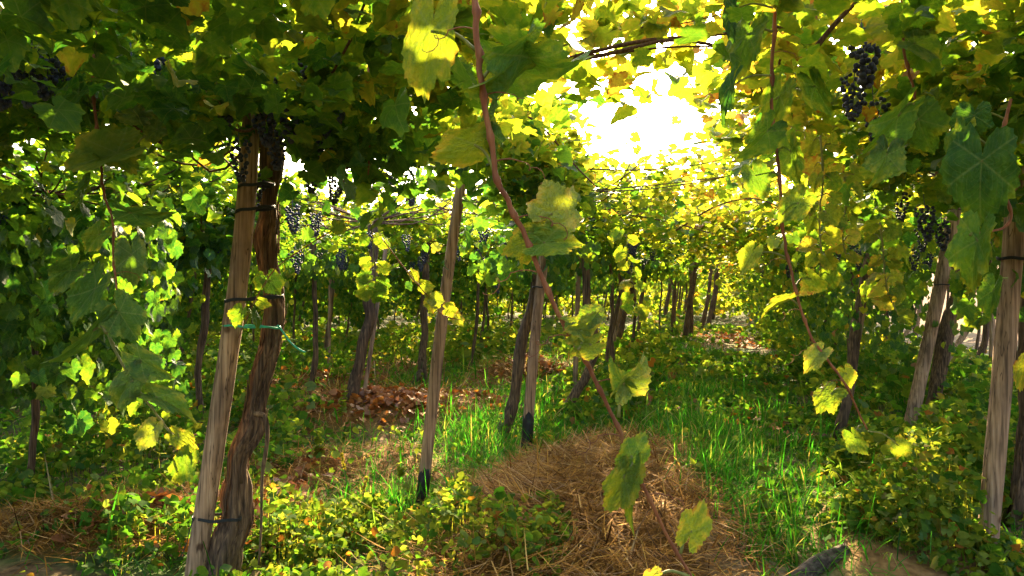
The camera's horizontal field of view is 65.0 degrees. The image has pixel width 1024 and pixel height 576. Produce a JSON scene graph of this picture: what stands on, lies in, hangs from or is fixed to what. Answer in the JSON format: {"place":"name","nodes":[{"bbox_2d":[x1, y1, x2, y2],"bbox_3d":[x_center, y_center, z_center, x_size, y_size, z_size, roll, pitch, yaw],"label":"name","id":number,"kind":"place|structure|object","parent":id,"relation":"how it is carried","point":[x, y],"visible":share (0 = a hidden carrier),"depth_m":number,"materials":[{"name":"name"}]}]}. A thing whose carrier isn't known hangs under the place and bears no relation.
{"place":"outdoors","nodes":[
{"label":"outdoors","id":0,"kind":"place"},
{"bbox_2d":[4,0,1013,214],"label":"sky","id":1,"kind":"structure","parent":0,"point":[651,117],"materials":[{"name":"white"}]},
{"bbox_2d":[0,266,1023,575],"bbox_3d":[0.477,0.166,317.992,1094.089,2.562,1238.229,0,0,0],"label":"ground","id":2,"kind":"structure","parent":0,"point":[8,566],"depth_m":4.36,"materials":[{"name":"soil"}]},
{"bbox_2d":[0,103,302,487],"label":"grape vine","id":3,"kind":"object","parent":2,"relation":"on","point":[34,202],"visible":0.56,"depth_m":5.29,"materials":[{"name":"green plant"}]},
{"bbox_2d":[48,145,344,425],"bbox_3d":[-3.008,-0.092,7.728,3.006,3.003,2.305,0,0,14],"label":"grape vine","id":4,"kind":"object","parent":2,"relation":"on","point":[217,238],"visible":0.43,"depth_m":7.19,"materials":[{"name":"green plant"}]},
{"bbox_2d":[184,112,260,575],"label":"wooden post","id":5,"kind":"object","parent":2,"relation":"on","point":[219,413],"visible":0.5,"depth_m":3.80,"materials":[{"name":"brown wood"}]},
{"bbox_2d":[180,513,241,556],"bbox_3d":[-1.419,1.165,3.819,0.268,0.188,0.113,0,0,0],"label":"vine tie","id":6,"kind":"object","parent":5,"relation":"attached to","point":[218,521],"visible":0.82,"depth_m":3.77,"materials":[{"name":"black plastic"}]},
{"bbox_2d":[224,294,283,302],"bbox_3d":[-1.226,0.050,3.820,0.282,0.042,0.111,0,0,0],"label":"vine tie","id":7,"kind":"object","parent":5,"relation":"attached to","point":[254,298],"visible":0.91,"depth_m":3.78,"materials":[{"name":"black plastic"}]},
{"bbox_2d":[234,205,274,213],"bbox_3d":[-1.222,-0.373,3.820,0.192,0.046,0.111,0,0,0],"label":"vine tie","id":8,"kind":"object","parent":5,"relation":"attached to","point":[263,208],"visible":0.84,"depth_m":3.78,"materials":[{"name":"black plastic"}]},
{"bbox_2d":[238,182,274,188],"bbox_3d":[-1.215,-0.486,3.820,0.177,0.032,0.111,0,0,0],"label":"vine tie","id":9,"kind":"object","parent":5,"relation":"attached to","point":[266,184],"visible":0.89,"depth_m":3.78,"materials":[{"name":"black plastic"}]},
{"bbox_2d":[222,324,305,352],"bbox_3d":[-1.172,0.237,3.819,0.411,0.136,0.117,0,0,0],"label":"vine tie","id":10,"kind":"object","parent":5,"relation":"attached to","point":[249,326],"visible":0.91,"depth_m":3.77,"materials":[{"name":"green plastic"}]},
{"bbox_2d":[185,266,263,340],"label":"grape vine","id":11,"kind":"object","parent":2,"relation":"on","point":[221,305],"visible":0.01,"depth_m":18.48,"materials":[{"name":"green plant"}]},
{"bbox_2d":[162,198,301,362],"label":"grape vine","id":12,"kind":"object","parent":2,"relation":"on","point":[190,311],"visible":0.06,"depth_m":12.37,"materials":[{"name":"green plant"}]},
{"bbox_2d":[198,243,317,366],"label":"grape vine","id":13,"kind":"object","parent":2,"relation":"on","point":[250,284],"visible":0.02,"depth_m":13.74,"materials":[{"name":"green plant"}]},
{"bbox_2d":[220,274,297,336],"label":"grape vine","id":14,"kind":"object","parent":2,"relation":"on","point":[291,301],"visible":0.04,"depth_m":20.25,"materials":[{"name":"green plant"}]},
{"bbox_2d":[260,243,346,344],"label":"grape vine","id":15,"kind":"object","parent":2,"relation":"on","point":[299,294],"visible":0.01,"depth_m":15.77,"materials":[{"name":"green plant"}]},
{"bbox_2d":[245,287,364,327],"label":"grape vine","id":16,"kind":"object","parent":2,"relation":"on","point":[341,313],"visible":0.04,"depth_m":24.36,"materials":[{"name":"green plant"}]},
{"bbox_2d":[285,276,341,339],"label":"grape vine","id":17,"kind":"object","parent":2,"relation":"on","point":[304,306],"visible":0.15,"depth_m":22.69,"materials":[{"name":"green plant"}]},
{"bbox_2d":[313,430,324,457],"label":"tall weed","id":18,"kind":"object","parent":2,"relation":"on","point":[317,441],"visible":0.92,"depth_m":5.97,"materials":[{"name":"green plant"}]},
{"bbox_2d":[327,279,331,368],"bbox_3d":[-2.718,0.410,11.976,0.050,1.782,0.083,0,0,30],"label":"wooden stake","id":19,"kind":"object","parent":2,"relation":"on","point":[329,314],"visible":0.65,"depth_m":11.96,"materials":[{"name":"brown wood"}]},
{"bbox_2d":[285,286,395,329],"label":"grape vine","id":20,"kind":"object","parent":2,"relation":"on","point":[357,321],"visible":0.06,"depth_m":26.33,"materials":[{"name":"green plant"}]},
{"bbox_2d":[205,170,476,401],"bbox_3d":[-1.274,-0.145,8.315,2.825,2.616,2.803,0,0,33],"label":"grape vine","id":21,"kind":"object","parent":2,"relation":"on","point":[356,374],"visible":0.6,"depth_m":8.14,"materials":[{"name":"green plant"}]},
{"bbox_2d":[278,207,403,357],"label":"grape vine","id":22,"kind":"object","parent":2,"relation":"on","point":[400,290],"visible":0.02,"depth_m":13.59,"materials":[{"name":"green plant"}]},
{"bbox_2d":[217,184,467,395],"bbox_3d":[-2.458,-0.296,9.727,3.485,3.288,2.560,0,0,21],"label":"grape vine","id":23,"kind":"object","parent":2,"relation":"on","point":[323,269],"visible":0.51,"depth_m":9.57,"materials":[{"name":"green plant"}]},
{"bbox_2d":[337,386,347,424],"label":"tall weed","id":24,"kind":"object","parent":2,"relation":"on","point":[343,404],"visible":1,"depth_m":7.42,"materials":[{"name":"green plant"}]},
{"bbox_2d":[310,252,399,337],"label":"grape vine","id":25,"kind":"object","parent":2,"relation":"on","point":[350,297],"visible":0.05,"depth_m":17.59,"materials":[{"name":"green plant"}]},
{"bbox_2d":[300,288,415,324],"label":"grape vine","id":26,"kind":"object","parent":2,"relation":"on","point":[395,303],"visible":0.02,"depth_m":28.60,"materials":[{"name":"green plant"}]},
{"bbox_2d":[363,249,387,397],"bbox_3d":[-1.396,0.348,8.188,0.274,1.647,0.045,0,0,-14],"label":"wooden stake","id":27,"kind":"object","parent":2,"relation":"on","point":[369,358],"visible":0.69,"depth_m":8.16,"materials":[{"name":"brown wood"}]},
{"bbox_2d":[335,295,419,319],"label":"grape vine","id":28,"kind":"object","parent":2,"relation":"on","point":[413,313],"visible":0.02,"depth_m":29.96,"materials":[{"name":"green plant"}]},
{"bbox_2d":[307,171,499,384],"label":"grape vine","id":29,"kind":"object","parent":2,"relation":"on","point":[419,237],"visible":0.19,"depth_m":11.58,"materials":[{"name":"green plant"}]},
{"bbox_2d":[396,458,414,508],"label":"tall weed","id":30,"kind":"object","parent":2,"relation":"on","point":[400,469],"visible":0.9,"depth_m":4.89,"materials":[{"name":"green plant"}]},
{"bbox_2d":[0,327,821,575],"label":"straw","id":31,"kind":"object","parent":2,"relation":"on","point":[516,482],"visible":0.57,"depth_m":4.25,"materials":[{"name":"brown plant"}]},
{"bbox_2d":[391,282,453,327],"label":"grape vine","id":32,"kind":"object","parent":2,"relation":"on","point":[409,299],"visible":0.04,"depth_m":22.06,"materials":[{"name":"green plant"}]},
{"bbox_2d":[415,167,465,508],"bbox_3d":[-0.432,0.321,4.952,0.342,2.237,0.079,0,0,-6],"label":"wooden post","id":33,"kind":"object","parent":2,"relation":"on","point":[434,385],"visible":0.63,"depth_m":4.93,"materials":[{"name":"brown wood"}]},
{"bbox_2d":[403,192,510,369],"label":"grape vine","id":34,"kind":"object","parent":2,"relation":"on","point":[466,263],"visible":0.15,"depth_m":13.62,"materials":[{"name":"green plant"}]},
{"bbox_2d":[440,268,474,307],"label":"grape vine","id":35,"kind":"object","parent":2,"relation":"on","point":[459,298],"visible":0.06,"depth_m":24.20,"materials":[{"name":"green plant"}]},
{"bbox_2d":[448,294,474,318],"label":"grape vine","id":36,"kind":"object","parent":2,"relation":"on","point":[465,310],"visible":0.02,"depth_m":34.96,"materials":[{"name":"green plant"}]},
{"bbox_2d":[420,246,519,344],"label":"grape vine","id":37,"kind":"object","parent":2,"relation":"on","point":[485,288],"visible":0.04,"depth_m":16.15,"materials":[{"name":"green plant"}]},
{"bbox_2d":[462,283,481,314],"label":"grape vine","id":38,"kind":"object","parent":2,"relation":"on","point":[474,299],"visible":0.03,"depth_m":36.22,"materials":[{"name":"green plant"}]},
{"bbox_2d":[459,260,527,341],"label":"grape vine","id":39,"kind":"object","parent":2,"relation":"on","point":[501,287],"visible":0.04,"depth_m":17.47,"materials":[{"name":"green plant"}]},
{"bbox_2d":[491,288,524,320],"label":"grape vine","id":40,"kind":"object","parent":2,"relation":"on","point":[515,298],"visible":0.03,"depth_m":31.48,"materials":[{"name":"green plant"}]},
{"bbox_2d":[0,0,1023,575],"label":"grape vine","id":41,"kind":"object","parent":2,"relation":"on","point":[302,80],"visible":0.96,"depth_m":2.84,"materials":[{"name":"green plant"}]},
{"bbox_2d":[47,30,176,293],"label":"vine shoot","id":42,"kind":"object","parent":41,"relation":"hanging from","point":[129,264],"visible":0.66,"depth_m":2.41,"materials":[{"name":"green plant"}]},
{"bbox_2d":[40,261,199,484],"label":"vine shoot","id":43,"kind":"object","parent":41,"relation":"hanging from","point":[127,317],"visible":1,"depth_m":2.18,"materials":[{"name":"green plant"}]},
{"bbox_2d":[62,38,259,174],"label":"vine shoot","id":44,"kind":"object","parent":41,"relation":"attached to","point":[111,145],"visible":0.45,"depth_m":2.50,"materials":[{"name":"green plant"}]},
{"bbox_2d":[253,411,269,564],"bbox_3d":[-1.183,0.944,3.754,0.059,0.744,0.141,0,0,-37],"label":"dead vine strip","id":45,"kind":"object","parent":41,"relation":"hanging from","point":[266,423],"visible":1,"depth_m":3.73,"materials":[{"name":"brown plant"}]},
{"bbox_2d":[226,219,346,337],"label":"vine shoot","id":46,"kind":"object","parent":41,"relation":"attached to","point":[272,281],"visible":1,"depth_m":3.30,"materials":[{"name":"green plant"}]},
{"bbox_2d":[350,65,390,174],"bbox_3d":[-0.608,-0.758,3.397,0.207,0.560,0.241,0,0,0],"label":"grape bunch","id":47,"kind":"object","parent":41,"relation":"hanging from","point":[378,161],"visible":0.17,"depth_m":3.33,"materials":[{"name":"green plant"}]},
{"bbox_2d":[355,221,390,302],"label":"vine shoot","id":48,"kind":"object","parent":41,"relation":"hanging from","point":[376,289],"visible":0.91,"depth_m":4.17,"materials":[{"name":"green plant"}]},
{"bbox_2d":[382,238,463,326],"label":"vine shoot","id":49,"kind":"object","parent":41,"relation":"attached to","point":[433,301],"visible":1,"depth_m":3.90,"materials":[{"name":"yellow plant"}]},
{"bbox_2d":[401,0,712,575],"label":"vine shoot","id":50,"kind":"object","parent":41,"relation":"hanging from","point":[518,65],"visible":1,"depth_m":1.15,"materials":[{"name":"green plant"}]},
{"bbox_2d":[609,226,649,323],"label":"vine shoot","id":51,"kind":"object","parent":41,"relation":"hanging from","point":[641,311],"visible":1,"depth_m":4.56,"materials":[{"name":"green plant"}]},
{"bbox_2d":[718,0,912,456],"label":"vine shoot","id":52,"kind":"object","parent":41,"relation":"hanging from","point":[766,134],"visible":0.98,"depth_m":2.18,"materials":[{"name":"green plant"}]},
{"bbox_2d":[796,128,844,296],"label":"vine shoot","id":53,"kind":"object","parent":41,"relation":"hanging from","point":[830,218],"visible":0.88,"depth_m":3.02,"materials":[{"name":"green plant"}]},
{"bbox_2d":[822,161,865,263],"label":"vine shoot","id":54,"kind":"object","parent":41,"relation":"hanging from","point":[852,211],"visible":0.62,"depth_m":3.30,"materials":[{"name":"green plant"}]},
{"bbox_2d":[859,217,913,325],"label":"vine shoot","id":55,"kind":"object","parent":41,"relation":"hanging from","point":[892,230],"visible":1,"depth_m":3.63,"materials":[{"name":"green plant"}]},
{"bbox_2d":[857,0,950,188],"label":"vine shoot","id":56,"kind":"object","parent":41,"relation":"hanging from","point":[922,123],"visible":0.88,"depth_m":2.18,"materials":[{"name":"green plant"}]},
{"bbox_2d":[938,98,1023,391],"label":"vine shoot","id":57,"kind":"object","parent":41,"relation":"hanging from","point":[981,187],"visible":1,"depth_m":1.80,"materials":[{"name":"green plant"}]},
{"bbox_2d":[0,306,1023,575],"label":"ground cover","id":58,"kind":"object","parent":2,"relation":"on","point":[940,466],"visible":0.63,"depth_m":5.57,"materials":[{"name":"green plant"}]},
{"bbox_2d":[0,323,1023,575],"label":"grass","id":59,"kind":"structure","parent":2,"relation":"on","point":[718,457],"depth_m":6.29,"materials":[{"name":"green plant"}]},
{"bbox_2d":[492,260,531,348],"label":"grape vine","id":60,"kind":"object","parent":2,"relation":"on","point":[516,287],"visible":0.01,"depth_m":18.35,"materials":[{"name":"green plant"}]},
{"bbox_2d":[51,329,975,571],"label":"fallen leaves","id":61,"kind":"object","parent":2,"relation":"on","point":[372,393],"visible":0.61,"depth_m":7.91,"materials":[{"name":"brown plant"}]},
{"bbox_2d":[502,290,544,316],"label":"grape vine","id":62,"kind":"object","parent":2,"relation":"on","point":[524,301],"visible":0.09,"depth_m":33.62,"materials":[{"name":"green plant"}]},
{"bbox_2d":[520,256,547,451],"bbox_3d":[0.190,0.459,6.396,0.260,1.884,0.095,0,0,-12],"label":"wooden post","id":63,"kind":"object","parent":2,"relation":"on","point":[529,400],"visible":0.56,"depth_m":6.36,"materials":[{"name":"brown wood"}]},
{"bbox_2d":[514,274,569,328],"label":"grape vine","id":64,"kind":"object","parent":2,"relation":"on","point":[554,285],"visible":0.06,"depth_m":22.30,"materials":[{"name":"green plant"}]},
{"bbox_2d":[554,278,581,326],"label":"grape vine","id":65,"kind":"object","parent":2,"relation":"on","point":[561,292],"visible":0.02,"depth_m":24.93,"materials":[{"name":"green plant"}]},
{"bbox_2d":[397,102,752,438],"bbox_3d":[0.535,-0.025,7.188,3.494,2.977,3.634,0,0,0],"label":"grape vine","id":66,"kind":"object","parent":2,"relation":"on","point":[590,206],"visible":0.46,"depth_m":6.74,"materials":[{"name":"green plant"}]},
{"bbox_2d":[572,257,580,385],"bbox_3d":[0.823,0.493,10.218,0.138,1.946,0.067,0,0,-34],"label":"wooden stake","id":67,"kind":"object","parent":2,"relation":"on","point":[577,310],"visible":0.48,"depth_m":10.20,"materials":[{"name":"brown wood"}]},
{"bbox_2d":[307,269,874,318],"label":"distant foliage","id":68,"kind":"object","parent":2,"relation":"on","point":[726,293],"visible":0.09,"depth_m":38.64,"materials":[{"name":"green plant"}]},
{"bbox_2d":[570,278,640,305],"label":"grape vine","id":69,"kind":"object","parent":2,"relation":"on","point":[594,284],"visible":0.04,"depth_m":27.91,"materials":[{"name":"green plant"}]},
{"bbox_2d":[448,144,777,413],"bbox_3d":[1.041,-0.116,8.858,3.869,3.129,2.090,0,0,17],"label":"grape vine","id":70,"kind":"object","parent":2,"relation":"on","point":[587,275],"visible":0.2,"depth_m":8.65,"materials":[{"name":"green plant"}]},
{"bbox_2d":[609,278,624,357],"bbox_3d":[1.989,0.469,15.033,0.555,2.007,0.131,0,0,-3],"label":"wooden post","id":71,"kind":"object","parent":2,"relation":"on","point":[617,324],"visible":0.14,"depth_m":14.98,"materials":[{"name":"brown wood"}]},
{"bbox_2d":[511,170,731,374],"bbox_3d":[1.452,-0.312,10.829,3.165,3.529,2.389,0,0,22],"label":"grape vine","id":72,"kind":"object","parent":2,"relation":"on","point":[713,219],"visible":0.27,"depth_m":10.88,"materials":[{"name":"green plant"}]},
{"bbox_2d":[560,183,733,362],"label":"grape vine","id":73,"kind":"object","parent":2,"relation":"on","point":[645,267],"visible":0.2,"depth_m":12.43,"materials":[{"name":"green plant"}]},
{"bbox_2d":[575,199,735,351],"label":"grape vine","id":74,"kind":"object","parent":2,"relation":"on","point":[667,250],"visible":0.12,"depth_m":14.03,"materials":[{"name":"green plant"}]},
{"bbox_2d":[615,237,726,353],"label":"grape vine","id":75,"kind":"object","parent":2,"relation":"on","point":[624,313],"visible":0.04,"depth_m":15.94,"materials":[{"name":"green plant"}]},
{"bbox_2d":[636,248,724,334],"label":"grape vine","id":76,"kind":"object","parent":2,"relation":"on","point":[677,261],"visible":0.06,"depth_m":18.48,"materials":[{"name":"green plant"}]},
{"bbox_2d":[640,248,725,332],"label":"grape vine","id":77,"kind":"object","parent":2,"relation":"on","point":[670,274],"visible":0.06,"depth_m":20.32,"materials":[{"name":"green plant"}]},
{"bbox_2d":[663,264,706,321],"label":"grape vine","id":78,"kind":"object","parent":2,"relation":"on","point":[668,297],"visible":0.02,"depth_m":25.83,"materials":[{"name":"brown plant"}]},
{"bbox_2d":[657,260,719,332],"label":"grape vine","id":79,"kind":"object","parent":2,"relation":"on","point":[673,311],"visible":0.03,"depth_m":23.36,"materials":[{"name":"green plant"}]},
{"bbox_2d":[658,257,726,336],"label":"grape vine","id":80,"kind":"object","parent":2,"relation":"on","point":[691,321],"visible":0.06,"depth_m":21.94,"materials":[{"name":"brown plant"}]},
{"bbox_2d":[671,254,736,338],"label":"grape vine","id":81,"kind":"object","parent":2,"relation":"on","point":[690,300],"visible":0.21,"depth_m":21.37,"materials":[{"name":"green plant"}]},
{"bbox_2d":[677,258,740,323],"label":"grape vine","id":82,"kind":"object","parent":2,"relation":"on","point":[712,303],"visible":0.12,"depth_m":28.22,"materials":[{"name":"green plant"}]},
{"bbox_2d":[686,258,757,331],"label":"grape vine","id":83,"kind":"object","parent":2,"relation":"on","point":[704,316],"visible":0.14,"depth_m":24.54,"materials":[{"name":"green plant"}]},
{"bbox_2d":[724,268,760,321],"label":"grape vine","id":84,"kind":"object","parent":2,"relation":"on","point":[748,302],"visible":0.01,"depth_m":31.94,"materials":[{"name":"green plant"}]},
{"bbox_2d":[721,266,767,324],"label":"grape vine","id":85,"kind":"object","parent":2,"relation":"on","point":[750,303],"visible":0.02,"depth_m":29.78,"materials":[{"name":"green plant"}]},
{"bbox_2d":[721,258,771,313],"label":"grape vine","id":86,"kind":"object","parent":2,"relation":"on","point":[746,277],"visible":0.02,"depth_m":25.99,"materials":[{"name":"green plant"}]},
{"bbox_2d":[725,260,785,318],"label":"grape vine","id":87,"kind":"object","parent":2,"relation":"on","point":[757,281],"visible":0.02,"depth_m":23.37,"materials":[{"name":"green plant"}]},
{"bbox_2d":[754,453,770,519],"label":"tall weed","id":88,"kind":"object","parent":2,"relation":"on","point":[766,469],"visible":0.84,"depth_m":4.37,"materials":[{"name":"green plant"}]},
{"bbox_2d":[724,250,810,322],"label":"grape vine","id":89,"kind":"object","parent":2,"relation":"on","point":[762,287],"visible":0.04,"depth_m":19.30,"materials":[{"name":"green plant"}]},
{"bbox_2d":[724,246,819,348],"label":"grape vine","id":90,"kind":"object","parent":2,"relation":"on","point":[770,322],"visible":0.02,"depth_m":18.10,"materials":[{"name":"green plant"}]},
{"bbox_2d":[749,260,799,333],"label":"grape vine","id":91,"kind":"object","parent":2,"relation":"on","point":[758,306],"visible":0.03,"depth_m":21.73,"materials":[{"name":"green plant"}]},
{"bbox_2d":[720,241,841,351],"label":"grape vine","id":92,"kind":"object","parent":2,"relation":"on","point":[790,318],"visible":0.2,"depth_m":15.10,"materials":[{"name":"green plant"}]},
{"bbox_2d":[728,186,853,353],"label":"grape vine","id":93,"kind":"object","parent":2,"relation":"on","point":[798,267],"visible":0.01,"depth_m":13.75,"materials":[{"name":"green plant"}]},
{"bbox_2d":[721,194,889,368],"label":"grape vine","id":94,"kind":"object","parent":2,"relation":"on","point":[790,247],"visible":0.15,"depth_m":11.92,"materials":[{"name":"green plant"}]},
{"bbox_2d":[786,543,850,575],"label":"fallen log","id":95,"kind":"object","parent":2,"relation":"on","point":[809,564],"visible":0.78,"depth_m":3.75,"materials":[{"name":"grey wood"}]},
{"bbox_2d":[718,164,943,375],"bbox_3d":[4.335,-0.219,10.303,3.694,3.328,2.542,0,0,0],"label":"grape vine","id":96,"kind":"object","parent":2,"relation":"on","point":[769,227],"visible":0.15,"depth_m":10.24,"materials":[{"name":"green plant"}]},
{"bbox_2d":[646,0,1023,528],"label":"grape vine","id":97,"kind":"object","parent":2,"relation":"on","point":[962,78],"visible":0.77,"depth_m":4.09,"materials":[{"name":"green plant"}]},
{"bbox_2d":[710,111,982,439],"bbox_3d":[4.085,-0.152,7.435,4.423,3.248,2.961,0,0,15],"label":"grape vine","id":98,"kind":"object","parent":2,"relation":"on","point":[854,326],"visible":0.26,"depth_m":7.60,"materials":[{"name":"green plant"}]},
{"bbox_2d":[811,212,973,413],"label":"grape vine","id":99,"kind":"object","parent":2,"relation":"on","point":[946,333],"visible":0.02,"depth_m":8.43,"materials":[{"name":"green plant"}]},
{"bbox_2d":[904,208,961,425],"bbox_3d":[4.106,0.255,7.832,0.640,2.480,0.132,0,0,-4],"label":"wooden post","id":100,"kind":"object","parent":2,"relation":"on","point":[927,346],"visible":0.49,"depth_m":7.79,"materials":[{"name":"brown wood"}]},
{"bbox_2d":[919,246,980,349],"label":"grape vine","id":101,"kind":"object","parent":2,"relation":"on","point":[977,339],"depth_m":16.07,"materials":[{"name":"brown plant"}]},
{"bbox_2d":[933,238,999,364],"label":"grape vine","id":102,"kind":"object","parent":2,"relation":"on","point":[982,348],"depth_m":13.40,"materials":[{"name":"brown plant"}]},
{"bbox_2d":[950,311,982,360],"bbox_3d":[7.824,0.425,13.500,1.437,2.140,0.100,0,0,0],"label":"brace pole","id":103,"kind":"object","parent":2,"relation":"on","point":[960,339],"visible":0.09,"depth_m":13.46,"materials":[{"name":"brown wood"}]},
{"bbox_2d":[989,260,994,357],"bbox_3d":[7.926,0.497,13.256,0.147,1.956,0.084,0,0,-27],"label":"wooden stake","id":104,"kind":"object","parent":2,"relation":"on","point":[991,332],"visible":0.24,"depth_m":13.22,"materials":[{"name":"brown wood"}]},
{"bbox_2d":[976,154,1023,559],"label":"wooden post","id":105,"kind":"object","parent":2,"relation":"on","point":[1001,388],"visible":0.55,"depth_m":3.84,"materials":[{"name":"brown wood"}]},
{"bbox_2d":[996,256,1023,260],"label":"vine tie","id":106,"kind":"object","parent":105,"relation":"attached to","point":[1009,257],"visible":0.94,"depth_m":3.82,"materials":[{"name":"black plastic"}]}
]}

